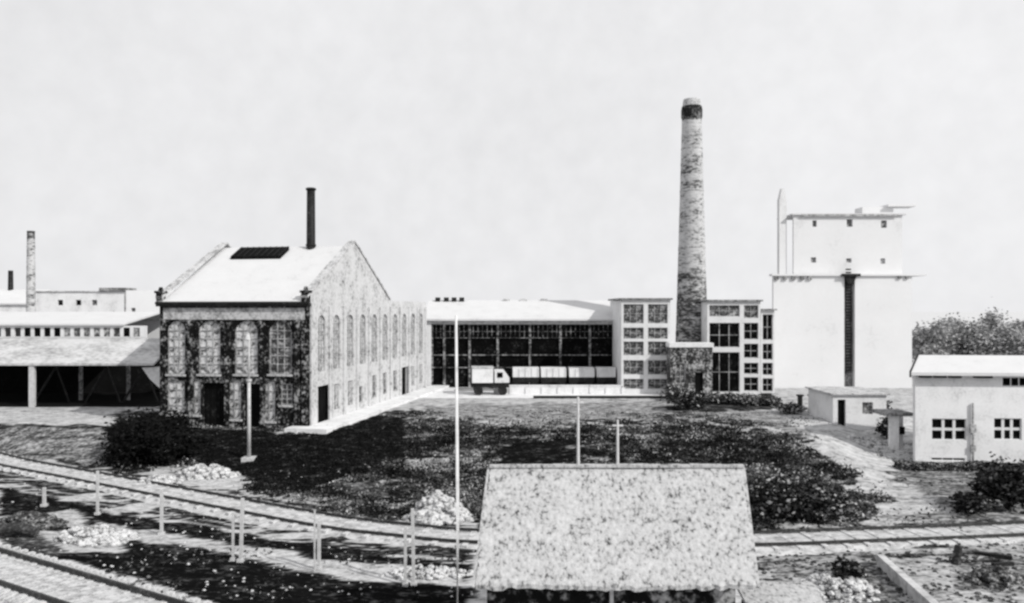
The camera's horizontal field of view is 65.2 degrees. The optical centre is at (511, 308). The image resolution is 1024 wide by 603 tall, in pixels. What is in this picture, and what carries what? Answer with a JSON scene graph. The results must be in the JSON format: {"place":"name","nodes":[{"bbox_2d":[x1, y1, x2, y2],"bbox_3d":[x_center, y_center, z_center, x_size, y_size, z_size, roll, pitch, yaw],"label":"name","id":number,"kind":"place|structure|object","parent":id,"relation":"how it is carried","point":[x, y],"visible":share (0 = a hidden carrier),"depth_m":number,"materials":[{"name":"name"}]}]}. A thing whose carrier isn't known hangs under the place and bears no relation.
{"place":"outdoors","nodes":[
{"label":"outdoors","id":0,"kind":"place"},
{"bbox_2d":[0,270,50,311],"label":"pale house","id":1,"kind":"structure","parent":0,"point":[12,299],"depth_m":105.13,"materials":[{"name":"paint"}]},
{"bbox_2d":[0,312,1023,602],"bbox_3d":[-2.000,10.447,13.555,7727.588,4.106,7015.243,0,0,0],"label":"ground","id":2,"kind":"structure","parent":0,"point":[66,436],"depth_m":42.77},
{"bbox_2d":[0,521,39,536],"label":"fallen log","id":3,"kind":"object","parent":2,"relation":"on","point":[17,527],"visible":1,"depth_m":34.83,"materials":[{"name":"wood"}]},
{"bbox_2d":[26,231,35,311],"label":"brick chimney","id":4,"kind":"object","parent":2,"relation":"on","point":[30,287],"visible":0.48,"depth_m":87.66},
{"bbox_2d":[0,511,68,530],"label":"rubble heap","id":5,"kind":"object","parent":2,"relation":"on","point":[43,521],"visible":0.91,"depth_m":36.46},
{"bbox_2d":[0,312,159,406],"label":"open shed","id":6,"kind":"structure","parent":2,"relation":"on","point":[79,359],"depth_m":74.20,"materials":[{"name":"white concrete"}]},
{"bbox_2d":[36,288,135,311],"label":"white workshop","id":7,"kind":"structure","parent":2,"relation":"on","point":[106,300],"depth_m":96.00,"materials":[{"name":"paint"}]},
{"bbox_2d":[53,523,140,546],"bbox_3d":[-18.067,9.810,34.867,3.960,0.853,2.454,0,0,0],"label":"rubble heap","id":8,"kind":"object","parent":2,"relation":"on","point":[100,534],"visible":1,"depth_m":34.33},
{"bbox_2d":[0,542,211,602],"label":"railway track","id":9,"kind":"structure","parent":2,"relation":"on","point":[42,578],"depth_m":28.48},
{"bbox_2d":[97,417,159,465],"bbox_3d":[-24.116,8.495,50.850,3.457,3.049,3.771,0,0,41],"label":"shrub","id":10,"kind":"object","parent":2,"relation":"on","point":[117,449],"visible":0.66,"depth_m":50.13,"materials":[{"name":"black plant"}]},
{"bbox_2d":[103,407,178,462],"bbox_3d":[-23.734,8.088,51.624,4.319,3.517,4.235,0,0,25],"label":"shrub","id":11,"kind":"object","parent":2,"relation":"on","point":[148,424],"visible":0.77,"depth_m":50.82,"materials":[{"name":"black plant"}]},
{"bbox_2d":[124,290,173,337],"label":"white block","id":12,"kind":"structure","parent":2,"relation":"on","point":[139,300],"depth_m":84.00,"materials":[{"name":"paint"}]},
{"bbox_2d":[133,474,183,483],"bbox_3d":[-20.297,9.827,45.962,3.075,0.636,1.791,0,0,0],"label":"rubble heap","id":13,"kind":"object","parent":2,"relation":"on","point":[168,479],"visible":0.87,"depth_m":45.79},
{"bbox_2d":[126,406,193,434],"bbox_3d":[-23.862,7.880,54.239,4.451,2.510,4.578,0,0,-26],"label":"shrub","id":14,"kind":"object","parent":2,"relation":"on","point":[178,419],"visible":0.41,"depth_m":53.94,"materials":[{"name":"black plant"}]},
{"bbox_2d":[146,426,206,464],"bbox_3d":[-21.518,8.733,51.598,2.776,2.412,4.288,0,0,38],"label":"shrub","id":15,"kind":"object","parent":2,"relation":"on","point":[178,444],"visible":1,"depth_m":50.88,"materials":[{"name":"black plant"}]},
{"bbox_2d":[170,463,240,479],"bbox_3d":[-18.274,9.735,47.810,3.986,0.949,2.640,0,0,21],"label":"rubble heap","id":16,"kind":"object","parent":2,"relation":"on","point":[200,471],"visible":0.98,"depth_m":47.32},
{"bbox_2d":[236,498,244,562],"bbox_3d":[-10.662,8.791,31.450,0.261,2.699,0.242,0,0,0],"label":"concrete post","id":17,"kind":"object","parent":2,"relation":"on","point":[240,559],"visible":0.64,"depth_m":31.40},
{"bbox_2d":[1,458,480,598],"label":"loose stones","id":18,"kind":"object","parent":2,"relation":"on","point":[188,563],"visible":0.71,"depth_m":31.88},
{"bbox_2d":[241,333,255,462],"bbox_3d":[-16.713,5.643,50.790,0.760,8.208,0.880,0,0,0],"label":"lamp pole","id":19,"kind":"object","parent":2,"relation":"on","point":[248,458],"visible":0.99,"depth_m":50.76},
{"bbox_2d":[154,187,448,433],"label":"factory hall","id":20,"kind":"structure","parent":2,"relation":"on","point":[338,338],"depth_m":58.86,"materials":[{"name":"brick"}]},
{"bbox_2d":[165,321,185,375],"bbox_3d":[-24.591,2.889,58.640,1.623,4.056,0.310,0,0,11],"label":"arched window","id":21,"kind":"structure","parent":20,"relation":"in","point":[176,331],"depth_m":58.74,"materials":[{"name":"grey glass"}]},
{"bbox_2d":[167,380,184,416],"bbox_3d":[-24.612,6.570,58.644,1.580,2.646,0.310,0,0,11],"label":"window","id":22,"kind":"structure","parent":20,"relation":"in","point":[176,389],"depth_m":58.74,"materials":[{"name":"grey glass"}]},
{"bbox_2d":[185,379,201,416],"bbox_3d":[-23.198,6.499,58.380,1.268,2.711,0.310,0,0,11],"label":"window","id":23,"kind":"structure","parent":20,"relation":"in","point":[197,383],"depth_m":58.44,"materials":[{"name":"grey glass"}]},
{"bbox_2d":[196,321,221,375],"bbox_3d":[-21.984,2.867,58.153,1.939,4.025,0.310,0,0,11],"label":"arched window","id":24,"kind":"structure","parent":20,"relation":"in","point":[209,332],"depth_m":58.27,"materials":[{"name":"grey glass"}]},
{"bbox_2d":[204,383,223,425],"bbox_3d":[-21.622,7.328,58.371,1.777,3.943,0.090,0,0,11],"label":"door","id":25,"kind":"structure","parent":20,"relation":"in","point":[213,392],"depth_m":58.37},
{"bbox_2d":[229,379,241,420],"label":"window","id":26,"kind":"structure","parent":20,"relation":"in","point":[235,385],"depth_m":57.89,"materials":[{"name":"grey glass"}]},
{"bbox_2d":[233,321,258,376],"bbox_3d":[-19.136,2.842,57.624,1.990,3.990,0.310,0,0,11],"label":"arched window","id":27,"kind":"structure","parent":20,"relation":"in","point":[245,327],"depth_m":57.75,"materials":[{"name":"grey glass"}]},
{"bbox_2d":[245,384,259,426],"bbox_3d":[-18.654,7.339,57.819,1.329,3.921,0.090,0,0,11],"label":"door","id":28,"kind":"structure","parent":20,"relation":"in","point":[255,388],"depth_m":57.78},
{"bbox_2d":[259,381,275,423],"bbox_3d":[-17.444,6.649,57.308,1.271,3.047,0.310,0,0,11],"label":"window","id":29,"kind":"structure","parent":20,"relation":"in","point":[270,385],"depth_m":57.38,"materials":[{"name":"grey glass"}]},
{"bbox_2d":[267,321,292,376],"bbox_3d":[-16.537,2.819,57.139,1.960,3.958,0.310,0,0,11],"label":"arched window","id":30,"kind":"structure","parent":20,"relation":"in","point":[280,335],"depth_m":57.26,"materials":[{"name":"grey glass"}]},
{"bbox_2d":[278,384,293,406],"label":"window","id":31,"kind":"structure","parent":20,"relation":"in","point":[286,389],"depth_m":57.15,"materials":[{"name":"grey glass"}]},
{"bbox_2d":[318,315,323,371],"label":"arched window","id":32,"kind":"structure","parent":20,"relation":"in","point":[320,321],"depth_m":58.92,"materials":[{"name":"grey glass"}]},
{"bbox_2d":[318,385,327,422],"bbox_3d":[-14.166,7.475,59.486,0.090,3.650,2.650,0,0,11],"label":"door","id":33,"kind":"structure","parent":20,"relation":"in","point":[322,390],"depth_m":59.63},
{"bbox_2d":[333,315,338,368],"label":"arched window","id":34,"kind":"structure","parent":20,"relation":"in","point":[336,321],"depth_m":61.64,"materials":[{"name":"grey glass"}]},
{"bbox_2d":[347,315,351,366],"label":"arched window","id":35,"kind":"structure","parent":20,"relation":"in","point":[349,321],"depth_m":64.36,"materials":[{"name":"grey glass"}]},
{"bbox_2d":[360,315,364,363],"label":"arched window","id":36,"kind":"structure","parent":20,"relation":"in","point":[362,321],"depth_m":67.06,"materials":[{"name":"grey glass"}]},
{"bbox_2d":[372,315,375,361],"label":"arched window","id":37,"kind":"structure","parent":20,"relation":"in","point":[373,317],"depth_m":69.80,"materials":[{"name":"grey glass"}]},
{"bbox_2d":[383,314,386,359],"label":"arched window","id":38,"kind":"structure","parent":20,"relation":"in","point":[384,318],"depth_m":72.47,"materials":[{"name":"grey glass"}]},
{"bbox_2d":[316,521,322,569],"bbox_3d":[-7.397,9.140,30.650,0.235,2.039,0.235,0,0,0],"label":"concrete post","id":39,"kind":"object","parent":2,"relation":"on","point":[319,566],"visible":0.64,"depth_m":30.60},
{"bbox_2d":[402,527,407,586],"bbox_3d":[-3.853,9.042,28.900,0.194,2.319,0.194,0,0,0],"label":"concrete post","id":40,"kind":"object","parent":2,"relation":"on","point":[405,583],"visible":0.82,"depth_m":28.86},
{"bbox_2d":[410,508,416,585],"bbox_3d":[-3.563,8.733,29.050,0.223,2.971,0.223,0,0,0],"label":"concrete post","id":41,"kind":"object","parent":2,"relation":"on","point":[413,582],"visible":0.82,"depth_m":29.00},
{"bbox_2d":[379,564,473,580],"bbox_3d":[-3.095,9.893,30.065,3.747,0.536,1.473,0,0,0],"label":"rubble heap","id":42,"kind":"object","parent":2,"relation":"on","point":[428,573],"visible":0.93,"depth_m":29.83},
{"bbox_2d":[401,490,474,525],"bbox_3d":[-3.432,9.449,38.232,3.291,1.512,3.117,0,0,35],"label":"rubble heap","id":43,"kind":"object","parent":2,"relation":"on","point":[437,507],"visible":0.93,"depth_m":37.54,"materials":[{"name":"stone"}]},
{"bbox_2d":[455,315,458,602],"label":"utility pole","id":44,"kind":"object","parent":2,"relation":"on","point":[457,446],"visible":1,"depth_m":19.47,"materials":[{"name":"white wood"}]},
{"bbox_2d":[84,410,895,529],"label":"undergrowth","id":45,"kind":"object","parent":2,"relation":"on","point":[746,455],"visible":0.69,"depth_m":50.08,"materials":[{"name":"black plant"}]},
{"bbox_2d":[0,451,1023,555],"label":"railway track","id":46,"kind":"structure","parent":2,"relation":"on","point":[814,541],"depth_m":36.09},
{"bbox_2d":[19,409,1014,602],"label":"weeds","id":47,"kind":"object","parent":2,"relation":"on","point":[353,558],"visible":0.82,"depth_m":32.82,"materials":[{"name":"grey plant"}]},
{"bbox_2d":[427,297,612,386],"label":"glazed hall","id":48,"kind":"structure","parent":2,"relation":"on","point":[507,335],"depth_m":87.00,"materials":[{"name":"black glass"}]},
{"bbox_2d":[573,397,583,463],"bbox_3d":[3.720,7.380,45.000,0.600,4.861,0.190,0,0,0],"label":"utility pole","id":49,"kind":"object","parent":2,"relation":"on","point":[578,445],"visible":0.76,"depth_m":44.94,"materials":[{"name":"grey wood"}]},
{"bbox_2d":[533,396,667,397],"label":"kerb","id":50,"kind":"structure","parent":2,"relation":"on","point":[597,396],"depth_m":76.00,"materials":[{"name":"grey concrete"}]},
{"bbox_2d":[472,463,759,602],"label":"foreground shed","id":51,"kind":"structure","parent":2,"relation":"on","point":[618,533],"depth_m":22.42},
{"bbox_2d":[608,298,672,393],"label":"framed building","id":52,"kind":"structure","parent":2,"relation":"on","point":[641,332],"depth_m":80.20,"materials":[{"name":"white concrete"}]},
{"bbox_2d":[623,304,643,322],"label":"window","id":53,"kind":"structure","parent":52,"relation":"in","point":[632,313],"depth_m":80.20,"materials":[{"name":"grey glass"}]},
{"bbox_2d":[623,328,643,338],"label":"window","id":54,"kind":"structure","parent":52,"relation":"in","point":[628,333],"depth_m":80.20,"materials":[{"name":"grey glass"}]},
{"bbox_2d":[623,342,643,354],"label":"window","id":55,"kind":"structure","parent":52,"relation":"in","point":[629,348],"depth_m":80.20,"materials":[{"name":"grey glass"}]},
{"bbox_2d":[623,360,643,373],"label":"window","id":56,"kind":"structure","parent":52,"relation":"in","point":[629,366],"depth_m":80.20,"materials":[{"name":"grey glass"}]},
{"bbox_2d":[623,379,643,388],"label":"window","id":57,"kind":"structure","parent":52,"relation":"in","point":[628,383],"depth_m":80.20,"materials":[{"name":"grey glass"}]},
{"bbox_2d":[648,342,665,354],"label":"window","id":58,"kind":"structure","parent":52,"relation":"in","point":[654,348],"depth_m":80.20,"materials":[{"name":"grey glass"}]},
{"bbox_2d":[648,360,665,373],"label":"window","id":59,"kind":"structure","parent":52,"relation":"in","point":[654,366],"depth_m":80.20,"materials":[{"name":"grey glass"}]},
{"bbox_2d":[648,379,665,388],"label":"window","id":60,"kind":"structure","parent":52,"relation":"in","point":[652,383],"depth_m":80.20,"materials":[{"name":"grey glass"}]},
{"bbox_2d":[648,304,666,322],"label":"window","id":61,"kind":"structure","parent":52,"relation":"in","point":[657,313],"depth_m":80.20,"materials":[{"name":"grey glass"}]},
{"bbox_2d":[648,328,666,338],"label":"window","id":62,"kind":"structure","parent":52,"relation":"in","point":[653,333],"depth_m":80.20,"materials":[{"name":"grey glass"}]},
{"bbox_2d":[659,388,711,409],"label":"shrub","id":63,"kind":"object","parent":2,"relation":"on","point":[688,399],"visible":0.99,"depth_m":66.80,"materials":[{"name":"black plant"}]},
{"bbox_2d":[666,342,713,394],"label":"boiler annex","id":64,"kind":"object","parent":2,"relation":"on","point":[689,366],"visible":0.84,"depth_m":78.00,"materials":[{"name":"brick"}]},
{"bbox_2d":[676,363,685,383],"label":"window","id":65,"kind":"structure","parent":64,"relation":"in","point":[680,367],"depth_m":78.19,"materials":[{"name":"grey glass"}]},
{"bbox_2d":[676,98,706,341],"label":"brick chimney","id":66,"kind":"object","parent":64,"relation":"on","point":[691,285],"visible":0.81,"depth_m":82.93,"materials":[{"name":"brick"}]},
{"bbox_2d":[694,391,738,403],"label":"shrub","id":67,"kind":"object","parent":2,"relation":"on","point":[716,397],"visible":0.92,"depth_m":71.70,"materials":[{"name":"grey plant"}]},
{"bbox_2d":[699,300,762,393],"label":"framed building","id":68,"kind":"structure","parent":2,"relation":"on","point":[731,330],"depth_m":80.20,"materials":[{"name":"white concrete"}]},
{"bbox_2d":[709,305,738,315],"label":"window","id":69,"kind":"structure","parent":68,"relation":"in","point":[714,310],"depth_m":80.20,"materials":[{"name":"grey glass"}]},
{"bbox_2d":[709,323,738,346],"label":"window","id":70,"kind":"structure","parent":68,"relation":"in","point":[720,334],"depth_m":80.20,"materials":[{"name":"black glass"}]},
{"bbox_2d":[713,352,738,391],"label":"window","id":71,"kind":"structure","parent":68,"relation":"in","point":[725,364],"depth_m":80.20,"materials":[{"name":"black glass"}]},
{"bbox_2d":[744,305,757,317],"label":"window","id":72,"kind":"structure","parent":68,"relation":"in","point":[750,311],"depth_m":80.20,"materials":[{"name":"grey glass"}]},
{"bbox_2d":[744,323,757,338],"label":"window","id":73,"kind":"structure","parent":68,"relation":"in","point":[750,329],"depth_m":80.20,"materials":[{"name":"black glass"}]},
{"bbox_2d":[744,344,757,357],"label":"window","id":74,"kind":"structure","parent":68,"relation":"in","point":[750,350],"depth_m":80.20,"materials":[{"name":"black glass"}]},
{"bbox_2d":[744,377,757,390],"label":"window","id":75,"kind":"structure","parent":68,"relation":"in","point":[750,383],"depth_m":80.20,"materials":[{"name":"black glass"}]},
{"bbox_2d":[730,393,760,405],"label":"shrub","id":76,"kind":"object","parent":2,"relation":"on","point":[744,399],"visible":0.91,"depth_m":70.48,"materials":[{"name":"grey plant"}]},
{"bbox_2d":[746,393,781,405],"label":"shrub","id":77,"kind":"object","parent":2,"relation":"on","point":[770,400],"visible":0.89,"depth_m":70.16,"materials":[{"name":"grey plant"}]},
{"bbox_2d":[761,309,776,392],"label":"stair block","id":78,"kind":"structure","parent":2,"relation":"on","point":[767,350],"depth_m":81.14,"materials":[{"name":"white concrete"}]},
{"bbox_2d":[763,314,771,339],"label":"window","id":79,"kind":"structure","parent":78,"relation":"in","point":[767,318],"depth_m":81.20,"materials":[{"name":"black glass"}]},
{"bbox_2d":[737,581,823,602],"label":"lean to","id":80,"kind":"object","parent":2,"relation":"on","point":[784,592],"visible":0.82,"depth_m":22.36,"materials":[{"name":"concrete"}]},
{"bbox_2d":[747,473,820,527],"bbox_3d":[12.616,8.995,37.820,4.575,2.247,3.896,0,0,-19],"label":"shrub","id":81,"kind":"object","parent":2,"relation":"on","point":[771,499],"visible":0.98,"depth_m":36.90,"materials":[{"name":"black plant"}]},
{"bbox_2d":[773,401,808,414],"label":"shrub","id":82,"kind":"object","parent":2,"relation":"on","point":[792,408],"visible":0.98,"depth_m":64.93,"materials":[{"name":"grey plant"}]},
{"bbox_2d":[790,478,865,522],"bbox_3d":[14.483,9.167,38.646,4.196,2.045,3.782,0,0,37],"label":"shrub","id":83,"kind":"object","parent":2,"relation":"on","point":[819,503],"visible":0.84,"depth_m":37.67,"materials":[{"name":"black plant"}]},
{"bbox_2d":[800,571,880,602],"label":"rubble heap","id":84,"kind":"object","parent":2,"relation":"on","point":[825,581],"visible":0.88,"depth_m":28.22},
{"bbox_2d":[805,387,889,429],"bbox_3d":[26.080,8.010,62.500,4.400,3.380,5.400,0,0,0],"label":"annex","id":85,"kind":"object","parent":2,"relation":"on","point":[849,407],"visible":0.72,"depth_m":60.00,"materials":[{"name":"paint"}]},
{"bbox_2d":[838,400,844,425],"bbox_3d":[24.730,7.800,60.225,0.600,2.000,0.050,0,0,0],"label":"door","id":86,"kind":"structure","parent":85,"relation":"in","point":[841,403],"depth_m":60.20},
{"bbox_2d":[769,188,926,387],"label":"grain silo","id":87,"kind":"object","parent":2,"relation":"on","point":[842,299],"visible":0.84,"depth_m":86.00,"materials":[{"name":"concrete"}]},
{"bbox_2d":[829,555,868,579],"bbox_3d":[12.378,9.620,29.534,1.359,0.994,1.239,0,0,0],"label":"shrub","id":88,"kind":"object","parent":2,"relation":"on","point":[844,568],"visible":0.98,"depth_m":29.26,"materials":[{"name":"black plant"}]},
{"bbox_2d":[846,434,912,453],"bbox_3d":[26.337,9.432,55.950,6.040,1.156,2.786,0,0,0],"label":"rubble heap","id":89,"kind":"object","parent":2,"relation":"on","point":[873,442],"visible":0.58,"depth_m":55.91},
{"bbox_2d":[873,414,887,437],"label":"shrub","id":90,"kind":"object","parent":2,"relation":"on","point":[882,428],"visible":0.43,"depth_m":57.76,"materials":[{"name":"black plant"}]},
{"bbox_2d":[755,523,1023,602],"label":"loose stones","id":91,"kind":"object","parent":2,"relation":"on","point":[933,584],"visible":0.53,"depth_m":30.68,"materials":[{"name":"gravel"}]},
{"bbox_2d":[869,409,912,460],"bbox_3d":[24.887,8.498,53.700,3.508,3.204,3.000,0,0,0],"label":"porch","id":92,"kind":"object","parent":2,"relation":"on","point":[894,449],"visible":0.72,"depth_m":53.30,"materials":[{"name":"concrete"}]},
{"bbox_2d":[876,554,938,602],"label":"concrete beam","id":93,"kind":"structure","parent":2,"relation":"on","point":[912,588],"depth_m":28.55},
{"bbox_2d":[912,318,954,361],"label":"tree","id":94,"kind":"object","parent":2,"relation":"on","point":[924,342],"visible":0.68,"depth_m":97.34,"materials":[{"name":"grey plant"}]},
{"bbox_2d":[949,544,962,564],"bbox_3d":[17.439,9.719,31.454,0.529,0.872,0.392,0,0,-43],"label":"tree stump","id":95,"kind":"object","parent":2,"relation":"on","point":[955,555],"visible":0.93,"depth_m":31.38,"materials":[{"name":"grey wood"}]},
{"bbox_2d":[891,460,1023,471],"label":"hedge","id":96,"kind":"object","parent":2,"relation":"on","point":[907,465],"visible":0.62,"depth_m":49.33,"materials":[{"name":"grey plant"}]},
{"bbox_2d":[909,354,1023,463],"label":"white house","id":97,"kind":"structure","parent":2,"relation":"on","point":[968,408],"depth_m":51.24,"materials":[{"name":"paint"}]},
{"bbox_2d":[932,418,965,439],"bbox_3d":[28.054,7.725,51.442,2.129,1.373,0.090,0,0,5],"label":"window","id":98,"kind":"structure","parent":97,"relation":"in","point":[942,429],"depth_m":51.44,"materials":[{"name":"white glass"}]},
{"bbox_2d":[994,418,1020,439],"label":"window","id":99,"kind":"structure","parent":97,"relation":"in","point":[1004,428],"depth_m":51.11,"materials":[{"name":"white glass"}]},
{"bbox_2d":[1003,377,1023,386],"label":"window","id":100,"kind":"structure","parent":97,"relation":"in","point":[1007,381],"depth_m":51.10,"materials":[{"name":"black glass"}]},
{"bbox_2d":[933,316,1011,354],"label":"tree","id":101,"kind":"object","parent":2,"relation":"on","point":[961,334],"visible":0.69,"depth_m":99.20,"materials":[{"name":"grey plant"}]},
{"bbox_2d":[948,491,1003,513],"bbox_3d":[22.653,9.487,39.193,2.975,1.161,2.232,0,0,-29],"label":"shrub","id":102,"kind":"object","parent":2,"relation":"on","point":[967,502],"visible":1,"depth_m":38.73,"materials":[{"name":"black plant"}]},
{"bbox_2d":[957,565,1023,589],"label":"rubble heap","id":103,"kind":"object","parent":2,"relation":"on","point":[998,577],"visible":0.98,"depth_m":29.12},
{"bbox_2d":[975,307,1008,354],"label":"tree","id":104,"kind":"object","parent":2,"relation":"on","point":[990,319],"visible":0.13,"depth_m":106.96,"materials":[{"name":"grey plant"}]},
{"bbox_2d":[967,451,1023,513],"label":"shrub","id":105,"kind":"object","parent":2,"relation":"on","point":[994,479],"visible":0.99,"depth_m":39.35,"materials":[{"name":"black plant"}]},
{"bbox_2d":[983,318,1023,354],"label":"tree","id":106,"kind":"object","parent":2,"relation":"on","point":[1014,340],"visible":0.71,"depth_m":97.99,"materials":[{"name":"grey plant"}]},
{"bbox_2d":[0,0,1023,311],"label":"sky","id":107,"kind":"structure","parent":0,"point":[468,149],"materials":[{"name":"white"}]},
{"bbox_2d":[421,388,701,397],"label":"pavement","id":108,"kind":"structure","parent":0,"point":[447,393],"depth_m":78.44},
{"bbox_2d":[454,388,492,390],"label":"steps","id":109,"kind":"structure","parent":108,"relation":"on","point":[473,388],"depth_m":83.96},
{"bbox_2d":[513,367,538,384],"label":"freight wagon","id":110,"kind":"object","parent":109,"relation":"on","point":[526,374],"visible":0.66,"depth_m":83.00,"materials":[{"name":"white metal"}]},
{"bbox_2d":[540,367,565,384],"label":"freight wagon","id":111,"kind":"object","parent":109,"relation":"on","point":[553,374],"visible":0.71,"depth_m":83.00,"materials":[{"name":"white metal"}]},
{"bbox_2d":[568,367,593,384],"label":"freight wagon","id":112,"kind":"object","parent":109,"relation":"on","point":[581,374],"visible":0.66,"depth_m":83.00,"materials":[{"name":"white metal"}]},
{"bbox_2d":[595,367,615,384],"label":"freight wagon","id":113,"kind":"object","parent":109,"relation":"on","point":[605,374],"visible":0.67,"depth_m":83.10,"materials":[{"name":"white metal"}]},
{"bbox_2d":[471,366,508,394],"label":"lorry","id":114,"kind":"object","parent":108,"relation":"on","point":[482,376],"visible":1,"depth_m":78.64,"materials":[{"name":"metal"}]},
{"bbox_2d":[493,385,624,393],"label":"wall","id":115,"kind":"structure","parent":108,"relation":"on","point":[565,389],"depth_m":80.00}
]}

